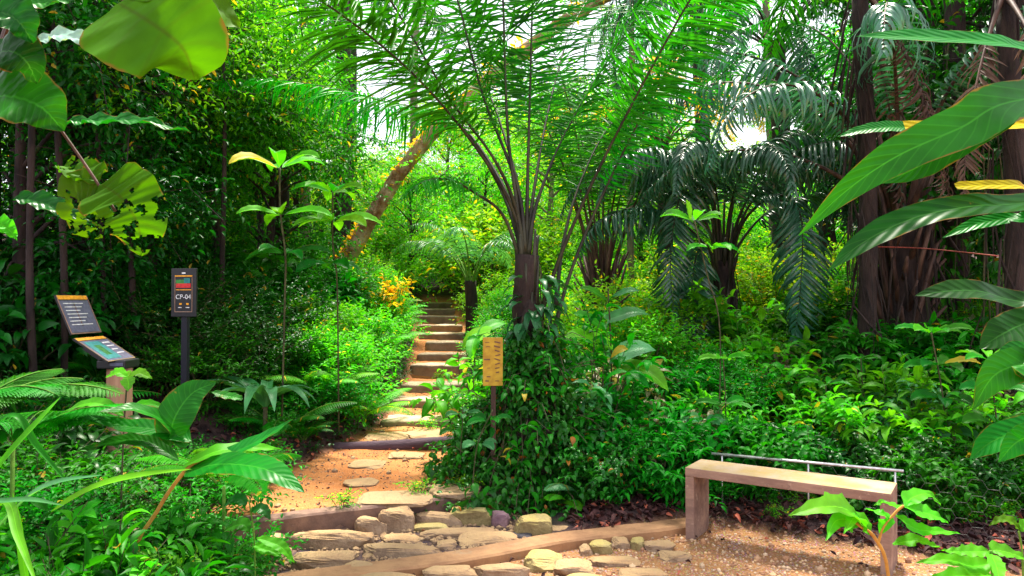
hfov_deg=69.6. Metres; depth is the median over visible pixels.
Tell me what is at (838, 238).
shrub
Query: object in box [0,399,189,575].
strap grass
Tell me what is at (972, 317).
shrub
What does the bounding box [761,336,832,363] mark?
shrub
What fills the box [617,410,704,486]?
shrub
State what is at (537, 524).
stone
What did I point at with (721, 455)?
wire fence
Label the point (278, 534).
stone
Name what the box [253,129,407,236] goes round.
tree
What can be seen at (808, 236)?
shrub
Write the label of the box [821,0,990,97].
tree
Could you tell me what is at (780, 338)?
shrub
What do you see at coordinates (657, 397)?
shrub
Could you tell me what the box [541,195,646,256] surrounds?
shrub
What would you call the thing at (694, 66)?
palm
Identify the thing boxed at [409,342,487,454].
broad leaved plant
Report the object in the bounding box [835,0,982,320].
slim tree
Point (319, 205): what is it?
shrub
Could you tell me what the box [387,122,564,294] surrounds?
tree
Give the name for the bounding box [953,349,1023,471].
seedling
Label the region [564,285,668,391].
broad leaved plant
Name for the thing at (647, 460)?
shrub
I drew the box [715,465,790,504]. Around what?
shrub
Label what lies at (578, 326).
shrub
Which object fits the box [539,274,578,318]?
shrub
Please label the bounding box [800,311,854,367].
shrub
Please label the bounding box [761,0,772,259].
slim tree
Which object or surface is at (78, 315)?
information sign
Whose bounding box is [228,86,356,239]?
tree
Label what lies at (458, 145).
tree
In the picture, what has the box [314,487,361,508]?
weed
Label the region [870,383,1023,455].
shrub
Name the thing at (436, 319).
stone step
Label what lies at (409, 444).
log
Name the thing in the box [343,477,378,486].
flat stone
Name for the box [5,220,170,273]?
shrub
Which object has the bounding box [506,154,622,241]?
tree
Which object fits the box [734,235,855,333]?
shrub
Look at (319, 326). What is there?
shrub
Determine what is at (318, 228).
shrub
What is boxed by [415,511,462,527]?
stone
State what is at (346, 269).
shrub
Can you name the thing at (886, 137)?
climbing plant
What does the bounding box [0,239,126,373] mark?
shrub
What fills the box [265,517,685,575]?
kerb
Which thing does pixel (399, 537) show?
stone
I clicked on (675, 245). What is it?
shrub
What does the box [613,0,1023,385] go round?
palm
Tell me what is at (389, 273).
shrub
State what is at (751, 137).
sky
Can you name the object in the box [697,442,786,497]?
shrub
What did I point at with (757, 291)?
shrub
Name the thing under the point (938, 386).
shrub
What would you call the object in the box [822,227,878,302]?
shrub
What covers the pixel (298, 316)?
shrub
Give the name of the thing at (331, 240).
shrub
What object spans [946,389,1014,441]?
shrub
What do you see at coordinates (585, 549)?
stone
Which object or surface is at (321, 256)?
shrub
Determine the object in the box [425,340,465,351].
stone step
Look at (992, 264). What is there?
climbing plant
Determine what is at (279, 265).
shrub
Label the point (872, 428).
shrub
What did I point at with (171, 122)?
leaved tree
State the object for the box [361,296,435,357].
shrub
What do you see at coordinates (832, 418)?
shrub
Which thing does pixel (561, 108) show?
tree
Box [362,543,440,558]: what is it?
stone
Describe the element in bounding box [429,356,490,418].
shrub
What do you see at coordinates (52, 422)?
fern
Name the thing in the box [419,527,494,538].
stone
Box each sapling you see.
[0,0,239,255]
[229,147,333,442]
[292,180,380,439]
[660,200,740,398]
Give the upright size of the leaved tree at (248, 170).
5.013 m
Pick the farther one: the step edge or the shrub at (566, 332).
the shrub at (566, 332)
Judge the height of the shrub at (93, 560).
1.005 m
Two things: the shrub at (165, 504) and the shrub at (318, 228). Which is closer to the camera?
the shrub at (165, 504)
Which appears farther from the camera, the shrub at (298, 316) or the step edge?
the shrub at (298, 316)
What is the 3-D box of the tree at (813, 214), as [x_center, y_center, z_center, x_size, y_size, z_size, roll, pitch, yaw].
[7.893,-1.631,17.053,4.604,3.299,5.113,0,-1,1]
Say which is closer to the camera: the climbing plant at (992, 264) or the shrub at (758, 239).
the climbing plant at (992, 264)
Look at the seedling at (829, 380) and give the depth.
6.17 m
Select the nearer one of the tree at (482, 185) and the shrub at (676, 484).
the shrub at (676, 484)
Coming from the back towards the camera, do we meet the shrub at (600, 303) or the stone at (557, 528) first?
the shrub at (600, 303)
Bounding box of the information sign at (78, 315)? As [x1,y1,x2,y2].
[54,295,138,488]
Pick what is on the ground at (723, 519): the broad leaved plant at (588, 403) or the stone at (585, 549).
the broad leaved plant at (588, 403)
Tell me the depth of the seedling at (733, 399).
5.88 m
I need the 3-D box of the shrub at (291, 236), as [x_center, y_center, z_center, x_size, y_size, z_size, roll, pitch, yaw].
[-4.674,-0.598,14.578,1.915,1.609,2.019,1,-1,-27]
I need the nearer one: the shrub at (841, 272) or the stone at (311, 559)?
the stone at (311, 559)
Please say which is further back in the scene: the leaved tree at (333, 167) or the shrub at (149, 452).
the leaved tree at (333, 167)
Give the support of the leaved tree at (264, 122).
on the ground at (723, 519)
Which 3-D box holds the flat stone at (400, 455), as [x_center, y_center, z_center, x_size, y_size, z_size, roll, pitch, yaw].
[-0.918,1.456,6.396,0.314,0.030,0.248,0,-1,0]
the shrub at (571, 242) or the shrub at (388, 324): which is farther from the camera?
the shrub at (571, 242)
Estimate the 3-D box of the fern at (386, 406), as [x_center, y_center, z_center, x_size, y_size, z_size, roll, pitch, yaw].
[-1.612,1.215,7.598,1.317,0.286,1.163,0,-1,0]
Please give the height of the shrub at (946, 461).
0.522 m
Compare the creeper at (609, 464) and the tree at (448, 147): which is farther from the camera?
the tree at (448, 147)
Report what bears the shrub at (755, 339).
on the ground at (723, 519)
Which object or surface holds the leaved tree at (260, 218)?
on the ground at (723, 519)
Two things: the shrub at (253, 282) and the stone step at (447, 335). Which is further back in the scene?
the stone step at (447, 335)
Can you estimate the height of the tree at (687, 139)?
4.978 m
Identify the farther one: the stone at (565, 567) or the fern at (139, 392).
the fern at (139, 392)
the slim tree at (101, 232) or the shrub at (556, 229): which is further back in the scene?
the shrub at (556, 229)
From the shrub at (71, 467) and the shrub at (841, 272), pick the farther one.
the shrub at (841, 272)
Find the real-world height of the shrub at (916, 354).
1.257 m
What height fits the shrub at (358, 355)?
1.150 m
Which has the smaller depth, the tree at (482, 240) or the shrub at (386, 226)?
the tree at (482, 240)
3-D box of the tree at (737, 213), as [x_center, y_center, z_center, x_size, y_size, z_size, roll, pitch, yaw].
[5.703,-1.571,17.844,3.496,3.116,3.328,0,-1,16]
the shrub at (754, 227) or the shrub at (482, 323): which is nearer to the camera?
the shrub at (482, 323)
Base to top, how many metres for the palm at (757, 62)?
4.883 m
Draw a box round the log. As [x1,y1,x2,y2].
[332,435,453,449]
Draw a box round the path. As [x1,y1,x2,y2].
[189,298,465,529]
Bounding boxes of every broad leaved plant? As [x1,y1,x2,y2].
[78,380,304,560]
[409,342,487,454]
[462,319,504,397]
[509,377,620,445]
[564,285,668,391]
[565,295,666,443]
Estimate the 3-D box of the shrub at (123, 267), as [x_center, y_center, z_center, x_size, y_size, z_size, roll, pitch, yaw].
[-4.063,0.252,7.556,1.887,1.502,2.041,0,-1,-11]
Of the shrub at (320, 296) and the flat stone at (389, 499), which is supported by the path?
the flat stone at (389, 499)
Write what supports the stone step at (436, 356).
on the path
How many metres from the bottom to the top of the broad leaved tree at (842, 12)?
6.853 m
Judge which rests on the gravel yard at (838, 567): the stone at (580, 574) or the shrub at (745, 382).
the stone at (580, 574)
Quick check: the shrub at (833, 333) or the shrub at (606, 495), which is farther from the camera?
the shrub at (833, 333)
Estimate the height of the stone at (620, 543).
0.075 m
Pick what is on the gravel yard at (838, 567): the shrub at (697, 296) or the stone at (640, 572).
the stone at (640, 572)
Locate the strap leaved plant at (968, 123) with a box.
[799,29,1023,461]
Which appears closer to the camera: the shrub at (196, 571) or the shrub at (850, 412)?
the shrub at (196, 571)
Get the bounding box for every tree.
[0,0,296,367]
[0,0,350,281]
[0,3,253,310]
[0,28,1,249]
[1,95,175,268]
[3,121,26,236]
[4,14,276,180]
[26,0,114,409]
[36,0,291,394]
[44,0,389,341]
[47,0,269,386]
[48,0,373,284]
[51,0,113,394]
[130,0,347,255]
[158,7,408,279]
[190,0,337,253]
[196,20,372,248]
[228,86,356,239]
[244,14,351,232]
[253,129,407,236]
[264,29,364,203]
[298,1,328,242]
[310,149,460,263]
[324,138,506,304]
[335,0,884,269]
[349,0,356,231]
[357,145,449,250]
[359,178,438,230]
[367,107,530,286]
[386,66,531,202]
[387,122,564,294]
[407,19,419,233]
[422,169,531,223]
[450,88,610,271]
[473,94,563,205]
[484,126,580,226]
[500,67,640,247]
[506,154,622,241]
[520,119,626,246]
[555,147,726,287]
[577,98,711,154]
[604,0,659,294]
[635,102,759,243]
[678,132,751,210]
[691,166,813,256]
[727,189,840,235]
[752,0,1003,318]
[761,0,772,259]
[772,0,1023,284]
[787,24,975,96]
[790,8,851,128]
[791,169,852,235]
[794,0,1000,277]
[794,41,940,245]
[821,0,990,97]
[822,0,972,321]
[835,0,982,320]
[923,0,1023,58]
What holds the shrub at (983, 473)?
on the ground at (723, 519)
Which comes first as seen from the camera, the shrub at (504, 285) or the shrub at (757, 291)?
the shrub at (757, 291)
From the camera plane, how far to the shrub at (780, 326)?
8.69 m
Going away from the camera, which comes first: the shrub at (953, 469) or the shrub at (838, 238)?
the shrub at (953, 469)
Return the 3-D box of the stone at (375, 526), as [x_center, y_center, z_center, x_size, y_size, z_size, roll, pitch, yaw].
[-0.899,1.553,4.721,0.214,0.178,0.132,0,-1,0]
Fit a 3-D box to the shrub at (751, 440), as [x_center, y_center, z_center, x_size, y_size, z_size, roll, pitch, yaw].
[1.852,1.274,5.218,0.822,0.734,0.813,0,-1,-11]
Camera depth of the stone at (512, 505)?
5.11 m
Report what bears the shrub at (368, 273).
on the ground at (723, 519)
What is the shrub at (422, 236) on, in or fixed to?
on the ground at (723, 519)
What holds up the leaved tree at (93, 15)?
on the ground at (723, 519)
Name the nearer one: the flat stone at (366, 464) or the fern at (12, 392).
the fern at (12, 392)
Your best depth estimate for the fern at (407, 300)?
13.44 m
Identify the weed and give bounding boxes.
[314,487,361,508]
[392,475,437,494]
[406,417,442,429]
[432,369,458,381]
[448,470,486,486]
[761,500,793,518]
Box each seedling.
[65,367,159,528]
[224,493,293,575]
[439,407,480,476]
[462,409,511,501]
[677,411,727,459]
[694,351,753,416]
[788,487,959,575]
[799,376,852,426]
[833,354,887,407]
[894,323,980,439]
[916,540,1023,575]
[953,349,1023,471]
[989,513,1023,575]
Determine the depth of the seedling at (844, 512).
2.88 m
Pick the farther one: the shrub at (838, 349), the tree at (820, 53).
the tree at (820, 53)
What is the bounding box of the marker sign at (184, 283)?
[171,268,197,447]
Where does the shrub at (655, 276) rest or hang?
on the ground at (723, 519)
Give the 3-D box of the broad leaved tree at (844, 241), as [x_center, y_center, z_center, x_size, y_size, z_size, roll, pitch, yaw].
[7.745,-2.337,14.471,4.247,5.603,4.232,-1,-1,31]
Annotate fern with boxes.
[0,369,123,409]
[0,403,122,550]
[3,376,161,412]
[51,351,151,388]
[136,448,301,531]
[209,400,356,436]
[210,440,282,452]
[253,361,379,393]
[271,420,336,439]
[289,388,417,419]
[349,328,431,349]
[349,376,389,395]
[372,334,409,347]
[396,304,427,317]
[396,315,424,324]
[402,299,421,305]
[517,485,599,510]
[544,469,631,493]
[602,481,658,496]
[620,463,668,487]
[814,464,876,478]
[846,487,901,509]
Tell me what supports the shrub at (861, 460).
on the ground at (723, 519)
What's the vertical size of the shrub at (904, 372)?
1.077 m
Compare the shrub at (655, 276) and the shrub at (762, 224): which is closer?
the shrub at (655, 276)
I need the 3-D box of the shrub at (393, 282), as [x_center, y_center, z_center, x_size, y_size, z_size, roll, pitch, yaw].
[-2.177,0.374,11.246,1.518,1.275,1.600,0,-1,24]
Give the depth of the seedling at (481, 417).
5.07 m
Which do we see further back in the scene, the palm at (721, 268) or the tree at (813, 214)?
the tree at (813, 214)
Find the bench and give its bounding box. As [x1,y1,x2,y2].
[685,459,897,575]
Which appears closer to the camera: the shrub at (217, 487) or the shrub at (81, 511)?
the shrub at (81, 511)
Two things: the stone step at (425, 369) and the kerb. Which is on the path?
the stone step at (425, 369)
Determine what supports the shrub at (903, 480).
on the ground at (723, 519)
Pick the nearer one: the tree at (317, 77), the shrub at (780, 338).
the shrub at (780, 338)
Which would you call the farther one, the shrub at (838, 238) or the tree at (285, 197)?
the shrub at (838, 238)
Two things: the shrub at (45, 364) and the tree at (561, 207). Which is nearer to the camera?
the shrub at (45, 364)
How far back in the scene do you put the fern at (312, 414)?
6.41 m
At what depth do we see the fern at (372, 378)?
7.97 m
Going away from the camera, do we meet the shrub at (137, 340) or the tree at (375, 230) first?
the shrub at (137, 340)
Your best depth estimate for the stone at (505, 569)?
3.95 m
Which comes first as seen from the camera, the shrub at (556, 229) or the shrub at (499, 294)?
the shrub at (499, 294)
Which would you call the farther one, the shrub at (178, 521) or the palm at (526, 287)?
the palm at (526, 287)
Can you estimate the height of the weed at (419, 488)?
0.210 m
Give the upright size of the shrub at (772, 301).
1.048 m
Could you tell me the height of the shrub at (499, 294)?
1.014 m
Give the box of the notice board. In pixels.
[483,337,502,485]
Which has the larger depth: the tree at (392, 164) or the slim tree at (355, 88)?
the tree at (392, 164)
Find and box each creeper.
[415,266,633,520]
[442,386,515,485]
[542,421,656,501]
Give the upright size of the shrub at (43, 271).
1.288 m
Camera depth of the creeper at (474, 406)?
5.57 m
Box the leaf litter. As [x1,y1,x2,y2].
[23,358,1023,575]
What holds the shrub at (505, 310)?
on the ground at (723, 519)
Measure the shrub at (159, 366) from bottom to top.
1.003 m
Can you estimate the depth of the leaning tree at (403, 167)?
11.90 m
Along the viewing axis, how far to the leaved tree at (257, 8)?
10.71 m
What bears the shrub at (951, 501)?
on the ground at (723, 519)
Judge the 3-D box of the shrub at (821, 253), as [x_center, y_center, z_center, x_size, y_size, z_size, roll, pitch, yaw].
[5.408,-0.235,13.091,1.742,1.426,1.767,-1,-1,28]
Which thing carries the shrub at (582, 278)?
on the ground at (723, 519)
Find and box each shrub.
[0,211,23,328]
[0,235,160,370]
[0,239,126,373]
[0,244,78,406]
[0,260,154,414]
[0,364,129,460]
[0,382,146,556]
[0,396,147,471]
[0,435,169,554]
[0,462,146,565]
[0,499,166,575]
[0,501,229,575]
[0,538,151,575]
[2,442,141,551]
[2,546,103,575]
[4,247,111,356]
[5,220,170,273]
[34,540,257,575]
[41,240,210,351]
[69,535,201,572]
[73,261,281,399]
[74,268,224,389]
[84,274,226,372]
[90,225,212,272]
[92,223,263,297]
[95,560,253,575]
[100,503,256,575]
[106,442,216,511]
[116,257,279,379]
[116,449,311,530]
[117,486,232,538]
[119,502,309,575]
[128,318,284,426]
[128,506,277,575]
[130,540,225,575]
[139,246,288,348]
[140,282,330,403]
[169,198,309,253]
[171,272,298,362]
[172,232,330,309]
[177,434,301,496]
[198,253,357,328]
[198,261,348,379]
[205,205,267,251]
[210,406,307,441]
[225,285,340,372]
[233,387,346,421]
[240,533,296,575]
[242,224,309,252]
[244,323,347,403]
[250,289,393,390]
[251,253,324,305]
[252,312,372,403]
[261,319,407,430]
[275,239,394,310]
[280,257,370,333]
[283,360,374,425]
[289,204,330,258]
[290,240,381,271]
[296,293,390,366]
[299,187,330,241]
[314,231,379,263]
[322,259,365,304]
[327,225,424,290]
[330,196,404,256]
[330,297,417,386]
[339,263,401,333]
[343,250,409,316]
[345,271,427,330]
[358,242,416,299]
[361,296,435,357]
[362,262,409,313]
[366,227,431,298]
[369,273,416,319]
[380,203,476,282]
[382,230,449,289]
[394,198,512,298]
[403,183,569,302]
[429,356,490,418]
[437,183,586,292]
[449,263,513,327]
[456,310,511,362]
[456,320,512,370]
[468,284,512,324]
[473,290,556,328]
[482,273,541,298]
[484,281,513,315]
[494,210,582,294]
[539,258,634,295]
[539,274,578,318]
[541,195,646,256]
[541,257,589,328]
[542,224,604,275]
[544,259,692,363]
[544,314,591,370]
[547,259,649,332]
[552,235,641,290]
[553,308,635,384]
[558,406,653,490]
[559,478,646,504]
[568,238,690,306]
[569,301,726,411]
[573,381,687,486]
[579,358,687,424]
[597,206,684,284]
[604,421,726,513]
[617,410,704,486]
[618,359,740,443]
[619,223,657,266]
[620,259,667,297]
[620,286,728,380]
[624,286,688,329]
[630,454,667,489]
[631,276,761,366]
[638,294,730,363]
[641,400,760,483]
[644,219,710,267]
[649,477,719,499]
[661,338,793,423]
[666,297,782,360]
[667,381,785,443]
[672,275,785,338]
[672,305,816,396]
[677,220,769,284]
[678,402,728,459]
[681,211,768,257]
[681,224,821,307]
[684,474,758,501]
[694,238,783,315]
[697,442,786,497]
[698,325,847,424]
[712,413,814,499]
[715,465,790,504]
[716,414,832,501]
[724,335,802,381]
[726,328,798,366]
[728,298,815,361]
[730,345,834,409]
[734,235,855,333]
[736,368,864,438]
[739,209,814,272]
[739,252,770,286]
[741,302,856,373]
[745,209,813,249]
[745,300,823,340]
[753,418,857,490]
[756,243,850,310]
[758,269,856,326]
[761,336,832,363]
[761,469,821,503]
[763,226,838,254]
[767,316,947,423]
[770,385,902,465]
[781,295,857,360]
[781,394,875,449]
[788,370,881,408]
[791,241,844,277]
[793,359,999,470]
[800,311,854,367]
[807,263,857,327]
[811,225,855,255]
[814,421,910,476]
[820,354,940,427]
[821,262,858,307]
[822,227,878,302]
[837,311,999,399]
[837,434,949,521]
[838,465,942,527]
[855,374,988,452]
[865,443,986,522]
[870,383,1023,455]
[879,319,996,398]
[891,451,994,515]
[898,480,1011,523]
[903,431,1023,514]
[927,314,992,373]
[928,378,1014,426]
[928,393,1023,471]
[930,389,1004,436]
[934,297,1003,323]
[939,276,1003,316]
[941,299,1003,338]
[941,434,1023,491]
[945,478,1023,524]
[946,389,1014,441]
[946,430,1023,479]
[986,481,1023,512]
[991,463,1023,509]
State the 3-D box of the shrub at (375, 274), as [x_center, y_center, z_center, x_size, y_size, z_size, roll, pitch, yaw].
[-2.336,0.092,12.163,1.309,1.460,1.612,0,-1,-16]
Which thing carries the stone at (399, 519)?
on the ground at (723, 519)
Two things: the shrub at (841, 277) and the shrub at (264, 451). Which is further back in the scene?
the shrub at (841, 277)
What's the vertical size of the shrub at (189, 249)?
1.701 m
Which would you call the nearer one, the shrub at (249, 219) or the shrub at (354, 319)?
the shrub at (354, 319)
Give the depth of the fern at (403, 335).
9.33 m
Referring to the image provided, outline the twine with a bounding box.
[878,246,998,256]
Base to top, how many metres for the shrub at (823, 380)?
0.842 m
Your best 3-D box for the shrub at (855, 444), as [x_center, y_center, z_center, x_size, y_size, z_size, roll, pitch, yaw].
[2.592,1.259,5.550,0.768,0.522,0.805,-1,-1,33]
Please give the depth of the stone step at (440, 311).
15.50 m
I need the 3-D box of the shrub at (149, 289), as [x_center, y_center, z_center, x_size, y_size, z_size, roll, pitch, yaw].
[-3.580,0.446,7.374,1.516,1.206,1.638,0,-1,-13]
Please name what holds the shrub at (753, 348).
on the ground at (723, 519)
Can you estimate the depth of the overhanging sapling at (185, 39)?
1.27 m
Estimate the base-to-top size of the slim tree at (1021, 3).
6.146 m
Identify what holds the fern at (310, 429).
on the ground at (723, 519)
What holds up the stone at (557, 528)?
on the ground at (723, 519)
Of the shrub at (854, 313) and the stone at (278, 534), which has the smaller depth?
the stone at (278, 534)
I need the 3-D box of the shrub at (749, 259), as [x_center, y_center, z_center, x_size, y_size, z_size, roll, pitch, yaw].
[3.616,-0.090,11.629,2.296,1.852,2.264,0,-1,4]
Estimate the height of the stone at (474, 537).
0.102 m
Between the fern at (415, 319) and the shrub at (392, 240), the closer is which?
the fern at (415, 319)
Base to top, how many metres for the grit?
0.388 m
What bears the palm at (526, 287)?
on the ground at (723, 519)
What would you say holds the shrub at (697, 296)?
on the ground at (723, 519)
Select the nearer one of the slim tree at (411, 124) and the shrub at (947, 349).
the shrub at (947, 349)
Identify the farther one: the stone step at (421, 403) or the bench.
the stone step at (421, 403)
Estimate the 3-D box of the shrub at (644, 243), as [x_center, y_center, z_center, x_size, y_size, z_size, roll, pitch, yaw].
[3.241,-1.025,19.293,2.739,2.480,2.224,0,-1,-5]
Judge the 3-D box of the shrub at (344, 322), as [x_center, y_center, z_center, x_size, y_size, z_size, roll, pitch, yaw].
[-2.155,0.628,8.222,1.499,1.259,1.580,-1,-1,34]
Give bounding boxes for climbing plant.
[874,41,921,195]
[904,41,986,322]
[966,53,1023,371]
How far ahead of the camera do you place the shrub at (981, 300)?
9.95 m
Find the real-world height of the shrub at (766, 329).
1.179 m
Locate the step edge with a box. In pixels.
[99,487,521,541]
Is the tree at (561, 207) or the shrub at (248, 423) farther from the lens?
the tree at (561, 207)
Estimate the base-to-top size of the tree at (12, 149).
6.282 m
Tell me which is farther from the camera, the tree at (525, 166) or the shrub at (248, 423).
the tree at (525, 166)
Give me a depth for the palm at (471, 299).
12.40 m
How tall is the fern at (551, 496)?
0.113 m
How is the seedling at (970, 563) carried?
on the gravel yard at (838, 567)
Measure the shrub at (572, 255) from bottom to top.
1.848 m
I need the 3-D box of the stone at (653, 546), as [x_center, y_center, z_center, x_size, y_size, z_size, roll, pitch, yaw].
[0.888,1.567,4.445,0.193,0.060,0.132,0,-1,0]
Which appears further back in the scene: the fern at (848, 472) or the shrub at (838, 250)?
the shrub at (838, 250)
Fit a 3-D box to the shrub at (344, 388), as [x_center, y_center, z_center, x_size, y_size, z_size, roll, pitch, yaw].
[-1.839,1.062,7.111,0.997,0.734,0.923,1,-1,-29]
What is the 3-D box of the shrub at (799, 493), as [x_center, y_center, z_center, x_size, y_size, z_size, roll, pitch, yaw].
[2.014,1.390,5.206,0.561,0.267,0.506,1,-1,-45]
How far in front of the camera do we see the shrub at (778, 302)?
9.71 m
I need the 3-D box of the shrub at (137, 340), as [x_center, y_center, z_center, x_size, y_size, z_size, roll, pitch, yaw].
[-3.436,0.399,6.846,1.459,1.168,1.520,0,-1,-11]
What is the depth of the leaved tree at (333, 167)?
9.60 m
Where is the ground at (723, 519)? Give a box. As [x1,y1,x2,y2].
[3,227,1023,574]
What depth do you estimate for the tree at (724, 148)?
29.25 m
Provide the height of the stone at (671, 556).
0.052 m
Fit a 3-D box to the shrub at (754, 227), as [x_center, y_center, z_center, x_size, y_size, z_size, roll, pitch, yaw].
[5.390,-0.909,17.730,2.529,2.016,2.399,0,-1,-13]
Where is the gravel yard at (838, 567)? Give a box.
[421,513,1021,575]
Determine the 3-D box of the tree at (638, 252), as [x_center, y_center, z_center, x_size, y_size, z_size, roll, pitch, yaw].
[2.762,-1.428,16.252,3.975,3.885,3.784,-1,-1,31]
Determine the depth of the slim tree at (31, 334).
5.59 m
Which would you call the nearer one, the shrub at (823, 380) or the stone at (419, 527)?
the stone at (419, 527)
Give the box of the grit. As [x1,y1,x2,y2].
[212,391,541,575]
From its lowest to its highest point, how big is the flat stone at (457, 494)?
0.060 m
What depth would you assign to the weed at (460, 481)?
5.23 m
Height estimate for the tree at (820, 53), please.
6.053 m
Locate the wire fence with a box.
[711,452,1023,541]
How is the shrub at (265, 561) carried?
on the gravel yard at (838, 567)
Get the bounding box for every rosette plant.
[210,376,319,443]
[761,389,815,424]
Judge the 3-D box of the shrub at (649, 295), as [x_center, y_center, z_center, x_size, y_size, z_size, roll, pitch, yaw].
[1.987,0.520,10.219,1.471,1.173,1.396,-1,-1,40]
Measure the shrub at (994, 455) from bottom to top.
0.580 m
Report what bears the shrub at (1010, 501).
on the ground at (723, 519)
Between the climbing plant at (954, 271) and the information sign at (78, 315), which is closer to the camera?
the information sign at (78, 315)
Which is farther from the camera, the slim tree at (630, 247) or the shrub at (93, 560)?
the slim tree at (630, 247)
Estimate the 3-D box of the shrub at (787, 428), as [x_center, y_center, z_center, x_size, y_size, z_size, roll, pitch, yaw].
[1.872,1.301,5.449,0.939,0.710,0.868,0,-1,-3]
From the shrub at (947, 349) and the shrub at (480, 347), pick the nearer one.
the shrub at (947, 349)
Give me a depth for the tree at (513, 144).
35.37 m
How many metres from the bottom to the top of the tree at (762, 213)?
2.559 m
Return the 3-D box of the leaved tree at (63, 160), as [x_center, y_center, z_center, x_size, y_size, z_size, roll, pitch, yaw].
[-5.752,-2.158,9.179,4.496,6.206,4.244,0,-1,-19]
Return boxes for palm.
[191,0,775,327]
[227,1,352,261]
[272,0,449,254]
[390,221,548,335]
[433,0,774,352]
[530,53,791,295]
[560,129,909,357]
[583,0,817,275]
[599,0,952,370]
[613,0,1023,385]
[614,0,969,299]
[695,0,1023,412]
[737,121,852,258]
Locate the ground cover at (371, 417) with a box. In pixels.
[9,255,904,537]
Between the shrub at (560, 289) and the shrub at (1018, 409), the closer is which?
the shrub at (1018, 409)
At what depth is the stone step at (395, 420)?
7.75 m
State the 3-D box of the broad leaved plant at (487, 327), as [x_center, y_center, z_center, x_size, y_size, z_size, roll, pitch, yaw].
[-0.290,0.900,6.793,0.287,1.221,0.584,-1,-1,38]
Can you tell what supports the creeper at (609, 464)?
on the ground at (723, 519)
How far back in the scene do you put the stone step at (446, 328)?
13.49 m
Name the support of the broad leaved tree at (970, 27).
on the ground at (723, 519)
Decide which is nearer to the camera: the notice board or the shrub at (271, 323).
the notice board
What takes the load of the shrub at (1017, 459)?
on the ground at (723, 519)
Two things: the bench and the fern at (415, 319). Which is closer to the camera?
the bench
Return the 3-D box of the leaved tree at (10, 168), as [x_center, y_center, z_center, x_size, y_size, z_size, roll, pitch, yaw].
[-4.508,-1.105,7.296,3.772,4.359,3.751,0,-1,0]
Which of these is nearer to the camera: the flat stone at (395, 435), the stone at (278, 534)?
the stone at (278, 534)
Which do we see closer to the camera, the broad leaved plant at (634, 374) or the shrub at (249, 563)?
the shrub at (249, 563)
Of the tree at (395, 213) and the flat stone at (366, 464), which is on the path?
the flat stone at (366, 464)
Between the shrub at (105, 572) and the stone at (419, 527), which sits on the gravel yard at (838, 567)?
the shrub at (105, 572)
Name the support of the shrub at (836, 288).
on the ground at (723, 519)
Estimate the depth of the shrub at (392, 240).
14.94 m
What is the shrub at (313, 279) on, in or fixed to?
on the ground at (723, 519)
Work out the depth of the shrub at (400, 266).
16.88 m
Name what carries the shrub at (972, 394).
on the ground at (723, 519)
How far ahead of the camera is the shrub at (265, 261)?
8.98 m
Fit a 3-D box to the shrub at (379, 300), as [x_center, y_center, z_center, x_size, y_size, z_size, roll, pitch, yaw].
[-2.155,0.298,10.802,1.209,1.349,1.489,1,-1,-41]
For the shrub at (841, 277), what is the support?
on the ground at (723, 519)
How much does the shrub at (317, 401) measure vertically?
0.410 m
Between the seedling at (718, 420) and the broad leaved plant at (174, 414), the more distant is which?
the seedling at (718, 420)
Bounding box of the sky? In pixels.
[1,0,883,219]
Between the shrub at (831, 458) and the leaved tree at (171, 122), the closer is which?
the shrub at (831, 458)
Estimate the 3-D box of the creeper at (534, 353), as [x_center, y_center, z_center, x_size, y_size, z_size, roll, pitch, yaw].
[0.201,0.848,5.550,1.939,2.050,1.581,0,-1,0]
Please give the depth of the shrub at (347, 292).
9.98 m
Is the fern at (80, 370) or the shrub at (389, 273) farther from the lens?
the shrub at (389, 273)
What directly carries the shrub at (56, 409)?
on the ground at (723, 519)
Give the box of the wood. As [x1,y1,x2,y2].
[1,112,975,244]
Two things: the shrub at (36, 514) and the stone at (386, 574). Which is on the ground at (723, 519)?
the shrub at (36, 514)
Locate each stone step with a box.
[380,414,458,426]
[392,396,464,407]
[400,381,466,392]
[410,362,473,378]
[415,302,453,308]
[415,309,455,314]
[415,315,457,323]
[417,324,462,331]
[417,352,469,360]
[419,332,464,339]
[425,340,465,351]
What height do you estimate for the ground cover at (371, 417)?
3.765 m
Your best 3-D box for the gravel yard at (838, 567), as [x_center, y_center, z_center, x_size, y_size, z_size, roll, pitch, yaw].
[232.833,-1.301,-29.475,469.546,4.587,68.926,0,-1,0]
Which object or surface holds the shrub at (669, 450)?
on the ground at (723, 519)
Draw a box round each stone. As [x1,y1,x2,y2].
[268,532,284,537]
[285,529,373,549]
[291,550,356,569]
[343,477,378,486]
[345,560,372,566]
[348,459,385,468]
[354,516,387,534]
[356,490,432,507]
[360,572,415,575]
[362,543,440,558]
[364,431,408,440]
[378,506,414,532]
[383,533,421,542]
[388,452,424,458]
[406,429,440,438]
[414,522,447,531]
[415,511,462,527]
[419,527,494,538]
[422,565,477,575]
[428,483,481,500]
[436,539,456,549]
[450,507,491,525]
[458,530,517,546]
[473,562,529,575]
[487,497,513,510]
[491,510,509,527]
[512,532,531,538]
[514,513,552,535]
[524,549,561,572]
[552,525,567,530]
[553,558,593,575]
[567,573,599,575]
[579,543,592,555]
[589,539,612,553]
[589,556,640,566]
[611,536,630,549]
[618,568,668,575]
[630,537,644,550]
[644,540,675,552]
[658,550,691,561]
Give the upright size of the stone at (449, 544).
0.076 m
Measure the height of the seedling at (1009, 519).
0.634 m

